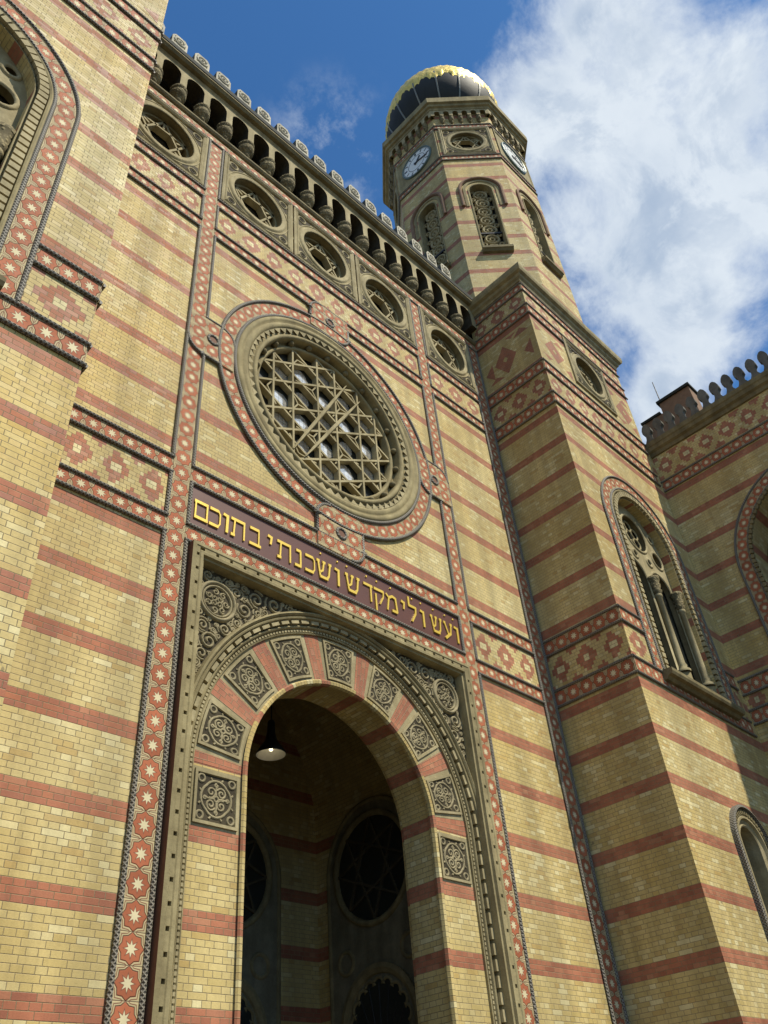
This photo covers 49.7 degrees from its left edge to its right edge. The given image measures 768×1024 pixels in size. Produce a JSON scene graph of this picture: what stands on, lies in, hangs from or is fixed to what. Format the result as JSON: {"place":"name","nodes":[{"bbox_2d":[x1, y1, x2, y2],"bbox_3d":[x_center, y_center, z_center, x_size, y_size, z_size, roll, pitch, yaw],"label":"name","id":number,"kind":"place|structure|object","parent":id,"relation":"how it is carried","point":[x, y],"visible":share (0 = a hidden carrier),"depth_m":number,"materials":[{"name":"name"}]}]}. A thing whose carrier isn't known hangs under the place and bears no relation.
{"place":"outdoors","nodes":[
{"label":"outdoors","id":0,"kind":"place"},
{"bbox_2d":[163,0,767,443],"label":"sky","id":1,"kind":"structure","parent":0,"point":[644,123],"materials":[{"name":"blue"}]},
{"bbox_2d":[640,351,767,758],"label":"side wing","id":2,"kind":"structure","parent":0,"point":[709,460],"depth_m":24.86,"materials":[{"name":"beige brick"}]},
{"bbox_2d":[748,486,767,595],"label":"window","id":3,"kind":"structure","parent":2,"relation":"in","point":[758,527],"depth_m":23.90,"materials":[{"name":"stone"}]},
{"label":"ground","id":4,"kind":"structure","parent":0,"visible":0},
{"bbox_2d":[0,0,167,712],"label":"corner tower","id":5,"kind":"structure","parent":4,"relation":"on","point":[76,76],"depth_m":11.51,"materials":[{"name":"brick"}]},
{"bbox_2d":[0,9,53,290],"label":"window","id":6,"kind":"structure","parent":5,"relation":"in","point":[26,87],"depth_m":12.50,"materials":[{"name":"stone"}]},
{"bbox_2d":[0,23,628,1023],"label":"synagogue facade","id":7,"kind":"structure","parent":4,"relation":"on","point":[282,329],"depth_m":15.25,"materials":[{"name":"brick"}]},
{"bbox_2d":[137,89,208,185],"bbox_3d":[-5.222,-8.812,19.522,2.253,2.260,0.475,30,-51,-35],"label":"roundel window","id":8,"kind":"structure","parent":7,"relation":"in","point":[162,128],"depth_m":19.81,"materials":[{"name":"stone"}]},
{"bbox_2d":[220,152,292,253],"bbox_3d":[-3.306,-7.717,21.078,2.253,2.260,0.475,30,-51,-35],"label":"roundel window","id":9,"kind":"structure","parent":7,"relation":"in","point":[243,191],"depth_m":21.24,"materials":[{"name":"stone"}]},
{"bbox_2d":[255,705,285,760],"bbox_3d":[-2.085,3.698,15.362,0.550,1.680,0.550,30,-51,-35],"label":"hanging lamp","id":10,"kind":"object","parent":7,"relation":"hanging from","point":[271,748],"visible":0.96,"depth_m":14.99,"materials":[{"name":"black metal"}]},
{"bbox_2d":[293,207,357,302],"bbox_3d":[-1.709,-6.805,22.375,2.253,2.260,0.475,30,-51,-35],"label":"roundel window","id":11,"kind":"structure","parent":7,"relation":"in","point":[312,245],"depth_m":22.55,"materials":[{"name":"stone"}]},
{"bbox_2d":[187,481,464,654],"bbox_3d":[-0.774,1.221,15.577,6.800,0.957,0.061,30,-51,-35],"label":"inscription panel","id":12,"kind":"object","parent":7,"relation":"attached to","point":[217,516],"visible":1,"depth_m":15.22,"materials":[{"name":"brown stone"}]},
{"bbox_2d":[237,316,418,520],"bbox_3d":[-1.255,-2.000,18.435,5.360,5.360,0.545,30,-51,-35],"label":"rose window","id":13,"kind":"structure","parent":7,"relation":"in","point":[329,420],"depth_m":18.49,"materials":[{"name":"stone"}]},
{"bbox_2d":[354,256,415,346],"bbox_3d":[-0.113,-5.893,23.672,2.253,2.260,0.475,30,-51,-35],"label":"roundel window","id":14,"kind":"structure","parent":7,"relation":"in","point":[379,297],"depth_m":23.87,"materials":[{"name":"stone"}]},
{"bbox_2d":[419,307,476,392],"bbox_3d":[1.803,-4.798,25.228,2.253,2.260,0.475,30,-51,-35],"label":"roundel window","id":15,"kind":"structure","parent":7,"relation":"in","point":[443,347],"depth_m":25.45,"materials":[{"name":"stone"}]},
{"bbox_2d":[382,65,767,1023],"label":"clock tower","id":16,"kind":"structure","parent":4,"relation":"on","point":[668,757],"depth_m":20.59,"materials":[{"name":"brick"}]},
{"bbox_2d":[402,145,431,179],"bbox_3d":[1.397,-15.061,35.733,0.090,1.680,1.680,30,-51,-35],"label":"wall clock","id":17,"kind":"object","parent":16,"relation":"attached to","point":[416,162],"depth_m":35.69,"materials":[{"name":"white"}]},
{"bbox_2d":[410,192,451,268],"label":"window","id":18,"kind":"structure","parent":16,"relation":"in","point":[431,232],"depth_m":32.89,"materials":[{"name":"stone"}]},
{"bbox_2d":[438,127,496,154],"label":"roundel window","id":19,"kind":"structure","parent":16,"relation":"in","point":[472,140],"depth_m":35.42,"materials":[{"name":"stone"}]},
{"bbox_2d":[458,176,513,253],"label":"window","id":20,"kind":"structure","parent":16,"relation":"in","point":[491,228],"depth_m":32.01,"materials":[{"name":"stone"}]},
{"bbox_2d":[500,142,525,174],"bbox_3d":[5.620,-15.326,35.916,1.680,1.680,0.090,30,-51,-35],"label":"wall clock","id":21,"kind":"object","parent":16,"relation":"attached to","point":[513,157],"depth_m":35.86,"materials":[{"name":"white"}]},
{"bbox_2d":[516,188,563,278],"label":"window","id":22,"kind":"structure","parent":16,"relation":"in","point":[536,219],"depth_m":32.86,"materials":[{"name":"stone"}]},
{"bbox_2d":[561,336,617,416],"bbox_3d":[6.534,-4.313,27.043,2.300,2.200,0.475,30,-51,-35],"label":"roundel window","id":23,"kind":"structure","parent":16,"relation":"in","point":[584,374],"depth_m":27.17,"materials":[{"name":"stone"}]},
{"bbox_2d":[612,490,744,720],"bbox_3d":[7.221,2.068,21.708,3.560,6.430,0.730,30,-51,-35],"label":"window","id":24,"kind":"structure","parent":16,"relation":"in","point":[689,664],"depth_m":21.86,"materials":[{"name":"stone"}]},
{"bbox_2d":[729,804,767,940],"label":"window","id":25,"kind":"structure","parent":16,"relation":"in","point":[750,838],"depth_m":17.58,"materials":[{"name":"grey stone"}]}
]}

